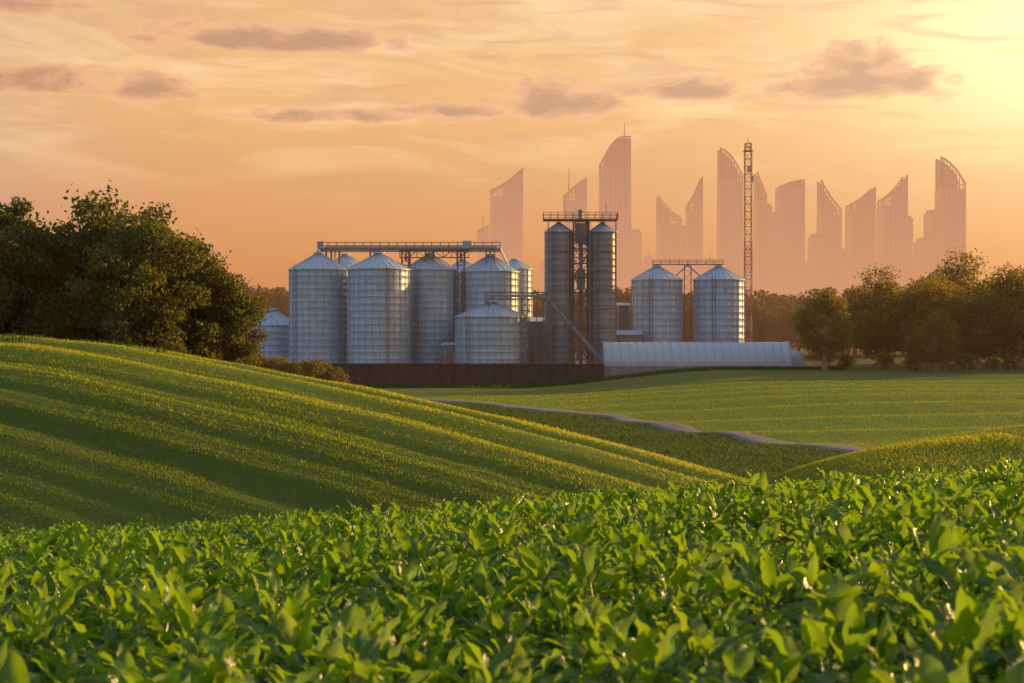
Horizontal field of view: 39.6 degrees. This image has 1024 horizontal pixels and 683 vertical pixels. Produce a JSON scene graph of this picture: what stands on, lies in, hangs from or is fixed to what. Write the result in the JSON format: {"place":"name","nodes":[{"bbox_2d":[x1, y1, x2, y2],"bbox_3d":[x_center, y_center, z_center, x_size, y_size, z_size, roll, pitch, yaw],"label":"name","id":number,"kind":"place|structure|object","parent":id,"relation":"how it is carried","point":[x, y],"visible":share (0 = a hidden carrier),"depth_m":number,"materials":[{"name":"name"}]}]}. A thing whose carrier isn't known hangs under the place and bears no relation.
{"place":"outdoors","nodes":[
{"label":"outdoors","id":0,"kind":"place"},
{"bbox_2d":[1,332,853,479],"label":"row crop field","id":1,"kind":"structure","parent":0,"point":[574,423],"depth_m":107.47,"materials":[{"name":"green plant"}]},
{"bbox_2d":[441,342,454,363],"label":"pump house","id":2,"kind":"structure","parent":0,"point":[448,352],"depth_m":237.50,"materials":[{"name":"metal"}]},
{"bbox_2d":[0,456,1023,682],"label":"leafy crop field","id":3,"kind":"structure","parent":0,"point":[924,571],"depth_m":6.15,"materials":[{"name":"green plant"}]},
{"bbox_2d":[0,336,1023,682],"bbox_3d":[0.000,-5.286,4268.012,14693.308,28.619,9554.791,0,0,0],"label":"ground","id":4,"kind":"structure","parent":0,"point":[112,502],"depth_m":56.62,"materials":[{"name":"green plant"}]},
{"bbox_2d":[0,196,79,339],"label":"oak tree","id":5,"kind":"object","parent":4,"relation":"on","point":[18,245],"visible":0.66,"depth_m":106.66,"materials":[{"name":"green plant"}]},
{"bbox_2d":[62,266,121,340],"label":"oak tree","id":6,"kind":"object","parent":4,"relation":"on","point":[78,311],"depth_m":116.72,"materials":[{"name":"green plant"}]},
{"bbox_2d":[13,180,179,341],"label":"oak tree","id":7,"kind":"object","parent":4,"relation":"on","point":[80,240],"visible":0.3,"depth_m":107.72,"materials":[{"name":"green plant"}]},
{"bbox_2d":[58,201,217,354],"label":"oak tree","id":8,"kind":"object","parent":4,"relation":"on","point":[139,321],"visible":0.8,"depth_m":104.16,"materials":[{"name":"green plant"}]},
{"bbox_2d":[130,224,225,333],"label":"oak tree","id":9,"kind":"object","parent":4,"relation":"on","point":[179,237],"visible":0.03,"depth_m":118.25,"materials":[{"name":"green plant"}]},
{"bbox_2d":[145,240,254,360],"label":"oak tree","id":10,"kind":"object","parent":4,"relation":"on","point":[210,276],"visible":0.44,"depth_m":109.16,"materials":[{"name":"green plant"}]},
{"bbox_2d":[188,271,272,366],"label":"oak tree","id":11,"kind":"object","parent":4,"relation":"on","point":[246,353],"visible":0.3,"depth_m":110.64,"materials":[{"name":"green plant"}]},
{"bbox_2d":[247,352,277,369],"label":"shrub","id":12,"kind":"object","parent":4,"relation":"on","point":[262,359],"visible":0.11,"depth_m":200.68,"materials":[{"name":"green plant"}]},
{"bbox_2d":[257,356,295,373],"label":"shrub","id":13,"kind":"object","parent":4,"relation":"on","point":[278,361],"visible":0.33,"depth_m":199.58,"materials":[{"name":"green plant"}]},
{"bbox_2d":[278,359,306,376],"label":"shrub","id":14,"kind":"object","parent":4,"relation":"on","point":[297,367],"visible":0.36,"depth_m":197.67,"materials":[{"name":"green plant"}]},
{"bbox_2d":[295,358,337,380],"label":"shrub","id":15,"kind":"object","parent":4,"relation":"on","point":[314,373],"visible":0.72,"depth_m":199.39,"materials":[{"name":"green plant"}]},
{"bbox_2d":[319,367,350,383],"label":"shrub","id":16,"kind":"object","parent":4,"relation":"on","point":[339,371],"visible":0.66,"depth_m":200.91,"materials":[{"name":"green plant"}]},
{"bbox_2d":[268,363,604,385],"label":"retaining wall","id":17,"kind":"structure","parent":4,"relation":"on","point":[438,373],"depth_m":230.60,"materials":[{"name":"paint"}]},
{"bbox_2d":[477,215,488,260],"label":"skyscraper","id":18,"kind":"structure","parent":4,"relation":"on","point":[483,237],"depth_m":2700.00,"materials":[{"name":"grey glass"}]},
{"bbox_2d":[490,167,522,262],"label":"skyscraper","id":19,"kind":"structure","parent":4,"relation":"on","point":[506,219],"depth_m":2500.00,"materials":[{"name":"grey glass"}]},
{"bbox_2d":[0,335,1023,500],"bbox_3d":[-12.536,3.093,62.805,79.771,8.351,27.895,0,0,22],"label":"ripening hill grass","id":20,"kind":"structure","parent":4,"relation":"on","point":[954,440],"depth_m":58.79,"materials":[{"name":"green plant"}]},
{"bbox_2d":[540,262,543,293],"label":"office tower","id":21,"kind":"structure","parent":4,"relation":"on","point":[542,278],"depth_m":3000.00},
{"bbox_2d":[77,283,1023,360],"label":"distant trees","id":22,"kind":"object","parent":4,"relation":"on","point":[771,312],"visible":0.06,"depth_m":339.20,"materials":[{"name":"plant"}]},
{"bbox_2d":[563,169,591,295],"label":"skyscraper","id":23,"kind":"structure","parent":4,"relation":"on","point":[576,204],"depth_m":2500.00,"materials":[{"name":"glass"}]},
{"bbox_2d":[350,365,842,387],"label":"verge grass","id":24,"kind":"structure","parent":4,"relation":"on","point":[544,384],"depth_m":224.07,"materials":[{"name":"green plant"}]},
{"bbox_2d":[598,123,641,293],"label":"skyscraper","id":25,"kind":"structure","parent":4,"relation":"on","point":[615,182],"depth_m":2500.00,"materials":[{"name":"grey glass"}]},
{"bbox_2d":[642,249,654,272],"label":"office tower","id":26,"kind":"structure","parent":4,"relation":"on","point":[647,262],"depth_m":3000.00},
{"bbox_2d":[656,196,687,293],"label":"skyscraper","id":27,"kind":"structure","parent":4,"relation":"on","point":[672,241],"depth_m":2500.00,"materials":[{"name":"grey glass"}]},
{"bbox_2d":[685,177,703,293],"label":"skyscraper","id":28,"kind":"structure","parent":4,"relation":"on","point":[694,221],"depth_m":2500.00,"materials":[{"name":"glass"}]},
{"bbox_2d":[576,361,820,376],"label":"concrete yard","id":29,"kind":"structure","parent":4,"relation":"on","point":[611,371],"depth_m":231.20,"materials":[{"name":"grey concrete"}]},
{"bbox_2d":[250,308,288,360],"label":"squat grain silo","id":30,"kind":"object","parent":29,"relation":"on","point":[276,329],"visible":0.41,"depth_m":249.38,"materials":[{"name":"metal"}]},
{"bbox_2d":[288,252,347,363],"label":"grain silo","id":31,"kind":"object","parent":29,"relation":"on","point":[318,305],"visible":0.94,"depth_m":240.75,"materials":[{"name":"metal"}]},
{"bbox_2d":[335,253,358,268],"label":"grain silo","id":32,"kind":"object","parent":29,"relation":"on","point":[347,261],"visible":0.14,"depth_m":261.02,"materials":[{"name":"metal"}]},
{"bbox_2d":[346,252,410,363],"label":"grain silo","id":33,"kind":"object","parent":29,"relation":"on","point":[378,307],"visible":0.97,"depth_m":235.54,"materials":[{"name":"metal"}]},
{"bbox_2d":[317,241,508,314],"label":"conveyor catwalk","id":34,"kind":"object","parent":29,"relation":"on","point":[466,247],"visible":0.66,"depth_m":247.34,"materials":[{"name":"paint"}]},
{"bbox_2d":[407,253,456,363],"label":"grain silo","id":35,"kind":"object","parent":29,"relation":"on","point":[433,299],"visible":0.71,"depth_m":245.72,"materials":[{"name":"metal"}]},
{"bbox_2d":[451,259,471,313],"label":"grain silo","id":36,"kind":"object","parent":29,"relation":"on","point":[468,264],"visible":0.09,"depth_m":262.06,"materials":[{"name":"metal"}]},
{"bbox_2d":[461,254,519,312],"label":"grain silo","id":37,"kind":"object","parent":29,"relation":"on","point":[482,276],"visible":0.45,"depth_m":246.02,"materials":[{"name":"metal"}]},
{"bbox_2d":[454,301,527,363],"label":"squat grain silo","id":38,"kind":"object","parent":29,"relation":"on","point":[485,333],"visible":0.91,"depth_m":232.92,"materials":[{"name":"metal"}]},
{"bbox_2d":[508,259,533,316],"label":"grain silo","id":39,"kind":"object","parent":29,"relation":"on","point":[526,278],"visible":0.23,"depth_m":261.47,"materials":[{"name":"metal"}]},
{"bbox_2d":[484,292,602,363],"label":"inclined conveyor","id":40,"kind":"object","parent":29,"relation":"on","point":[575,330],"visible":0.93,"depth_m":234.15,"materials":[{"name":"metal"}]},
{"bbox_2d":[544,222,572,363],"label":"storage tower silo","id":41,"kind":"object","parent":29,"relation":"on","point":[560,249],"visible":0.85,"depth_m":243.85,"materials":[{"name":"metal"}]},
{"bbox_2d":[543,209,617,363],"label":"elevator tower frame","id":42,"kind":"object","parent":29,"relation":"on","point":[581,234],"visible":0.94,"depth_m":243.49,"materials":[{"name":"paint"}]},
{"bbox_2d":[590,222,616,363],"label":"storage tower silo","id":43,"kind":"object","parent":29,"relation":"on","point":[602,257],"visible":0.75,"depth_m":243.96,"materials":[{"name":"metal"}]},
{"bbox_2d":[631,265,683,341],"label":"grain silo","id":44,"kind":"object","parent":29,"relation":"on","point":[656,303],"visible":0.73,"depth_m":251.16,"materials":[{"name":"metal"}]},
{"bbox_2d":[652,260,723,341],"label":"silo bridge","id":45,"kind":"structure","parent":29,"relation":"on","point":[688,264],"depth_m":254.92,"materials":[{"name":"paint"}]},
{"bbox_2d":[601,341,791,365],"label":"greenhouse tunnel","id":46,"kind":"structure","parent":29,"relation":"on","point":[695,353],"depth_m":234.77,"materials":[{"name":"plastic"}]},
{"bbox_2d":[692,265,745,341],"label":"grain silo","id":47,"kind":"object","parent":29,"relation":"on","point":[718,303],"visible":0.74,"depth_m":251.19,"materials":[{"name":"metal"}]},
{"bbox_2d":[792,349,803,364],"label":"storage tank","id":48,"kind":"object","parent":29,"relation":"on","point":[797,357],"visible":0.78,"depth_m":241.93,"materials":[{"name":"metal"}]},
{"bbox_2d":[703,251,715,272],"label":"office tower","id":49,"kind":"structure","parent":4,"relation":"on","point":[706,268],"depth_m":2900.00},
{"bbox_2d":[716,147,743,277],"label":"skyscraper","id":50,"kind":"structure","parent":4,"relation":"on","point":[729,218],"depth_m":2500.00,"materials":[{"name":"grey glass"}]},
{"bbox_2d":[446,380,1023,447],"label":"pasture grass","id":51,"kind":"structure","parent":4,"relation":"on","point":[716,399],"depth_m":146.18,"materials":[{"name":"green plant"}]},
{"bbox_2d":[743,239,752,296],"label":"office tower","id":52,"kind":"structure","parent":4,"relation":"on","point":[748,273],"depth_m":2900.00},
{"bbox_2d":[743,143,753,341],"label":"lattice mast","id":53,"kind":"object","parent":4,"relation":"on","point":[749,169],"visible":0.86,"depth_m":299.77,"materials":[{"name":"metal"}]},
{"bbox_2d":[753,172,771,297],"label":"skyscraper","id":54,"kind":"structure","parent":4,"relation":"on","point":[762,243],"depth_m":2500.70,"materials":[{"name":"glass"}]},
{"bbox_2d":[772,179,804,343],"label":"skyscraper","id":55,"kind":"structure","parent":4,"relation":"on","point":[788,246],"depth_m":2500.00,"materials":[{"name":"grey glass"}]},
{"bbox_2d":[805,262,807,296],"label":"office tower","id":56,"kind":"structure","parent":4,"relation":"on","point":[806,276],"depth_m":2925.07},
{"bbox_2d":[785,301,862,365],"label":"broadleaf tree","id":57,"kind":"object","parent":4,"relation":"on","point":[819,358],"visible":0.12,"depth_m":247.25,"materials":[{"name":"green plant"}]},
{"bbox_2d":[793,286,857,370],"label":"broadleaf tree","id":58,"kind":"object","parent":4,"relation":"on","point":[825,305],"visible":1,"depth_m":214.70,"materials":[{"name":"green plant"}]},
{"bbox_2d":[808,180,844,297],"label":"skyscraper","id":59,"kind":"structure","parent":4,"relation":"on","point":[826,259],"depth_m":2500.00,"materials":[{"name":"grey glass"}]},
{"bbox_2d":[836,353,857,369],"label":"shrub","id":60,"kind":"object","parent":4,"relation":"on","point":[846,363],"visible":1,"depth_m":221.73,"materials":[{"name":"green plant"}]},
{"bbox_2d":[845,187,875,295],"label":"skyscraper","id":61,"kind":"structure","parent":4,"relation":"on","point":[860,236],"depth_m":2500.00,"materials":[{"name":"glass"}]},
{"bbox_2d":[705,424,1023,483],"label":"hillside grass","id":62,"kind":"structure","parent":4,"relation":"on","point":[900,442],"depth_m":58.73,"materials":[{"name":"green plant"}]},
{"bbox_2d":[873,353,895,370],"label":"shrub","id":63,"kind":"object","parent":4,"relation":"on","point":[884,359],"visible":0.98,"depth_m":217.73,"materials":[{"name":"green plant"}]},
{"bbox_2d":[838,263,931,367],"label":"broadleaf tree","id":64,"kind":"object","parent":4,"relation":"on","point":[867,333],"visible":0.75,"depth_m":229.54,"materials":[{"name":"green plant"}]},
{"bbox_2d":[877,175,912,290],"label":"skyscraper","id":65,"kind":"structure","parent":4,"relation":"on","point":[894,234],"depth_m":2500.00,"materials":[{"name":"grey glass"}]},
{"bbox_2d":[901,354,922,370],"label":"shrub","id":66,"kind":"object","parent":4,"relation":"on","point":[909,361],"visible":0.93,"depth_m":212.76,"materials":[{"name":"green plant"}]},
{"bbox_2d":[870,276,980,368],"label":"broadleaf tree","id":67,"kind":"object","parent":4,"relation":"on","point":[915,302],"visible":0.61,"depth_m":224.23,"materials":[{"name":"green plant"}]},
{"bbox_2d":[886,272,977,363],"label":"broadleaf tree","id":68,"kind":"object","parent":4,"relation":"on","point":[922,280],"visible":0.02,"depth_m":243.06,"materials":[{"name":"green plant"}]},
{"bbox_2d":[898,307,968,370],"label":"broadleaf tree","id":69,"kind":"object","parent":4,"relation":"on","point":[945,344],"visible":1,"depth_m":213.01,"materials":[{"name":"green plant"}]},
{"bbox_2d":[914,156,966,286],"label":"skyscraper","id":70,"kind":"structure","parent":4,"relation":"on","point":[944,225],"depth_m":2501.68,"materials":[{"name":"grey glass"}]},
{"bbox_2d":[857,364,1023,372],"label":"wooden fence","id":71,"kind":"object","parent":4,"relation":"on","point":[912,367],"visible":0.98,"depth_m":206.12,"materials":[{"name":"paint"}]},
{"bbox_2d":[902,247,1003,360],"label":"broadleaf tree","id":72,"kind":"object","parent":4,"relation":"on","point":[963,272],"visible":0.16,"depth_m":260.41,"materials":[{"name":"green plant"}]},
{"bbox_2d":[952,353,979,370],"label":"shrub","id":73,"kind":"object","parent":4,"relation":"on","point":[968,358],"visible":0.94,"depth_m":211.80,"materials":[{"name":"green plant"}]},
{"bbox_2d":[945,291,1019,367],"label":"broadleaf tree","id":74,"kind":"object","parent":4,"relation":"on","point":[977,344],"visible":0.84,"depth_m":219.03,"materials":[{"name":"green plant"}]},
{"bbox_2d":[985,357,1003,370],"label":"shrub","id":75,"kind":"object","parent":4,"relation":"on","point":[993,360],"visible":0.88,"depth_m":209.89,"materials":[{"name":"green plant"}]},
{"bbox_2d":[970,261,1023,365],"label":"broadleaf tree","id":76,"kind":"object","parent":4,"relation":"on","point":[1011,286],"visible":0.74,"depth_m":222.19,"materials":[{"name":"green plant"}]},
{"bbox_2d":[1003,353,1021,369],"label":"shrub","id":77,"kind":"object","parent":4,"relation":"on","point":[1010,358],"visible":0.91,"depth_m":210.49,"materials":[{"name":"green plant"}]},
{"bbox_2d":[0,0,1023,297],"label":"sky","id":78,"kind":"structure","parent":0,"point":[271,130],"materials":[{"name":"orange"}]},
{"bbox_2d":[527,317,542,363],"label":"machinery shed","id":79,"kind":"structure","parent":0,"point":[539,337],"depth_m":248.50,"materials":[{"name":"metal"}]},
{"bbox_2d":[617,303,629,329],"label":"elevator house","id":80,"kind":"structure","parent":0,"point":[622,316],"depth_m":256.00,"materials":[{"name":"metal"}]},
{"bbox_2d":[617,330,642,341],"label":"control building","id":81,"kind":"structure","parent":0,"point":[628,335],"depth_m":248.00,"materials":[{"name":"metal"}]},
{"bbox_2d":[424,399,866,452],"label":"dirt path","id":82,"kind":"structure","parent":0,"point":[681,428],"depth_m":122.49,"materials":[{"name":"soil"}]}
]}

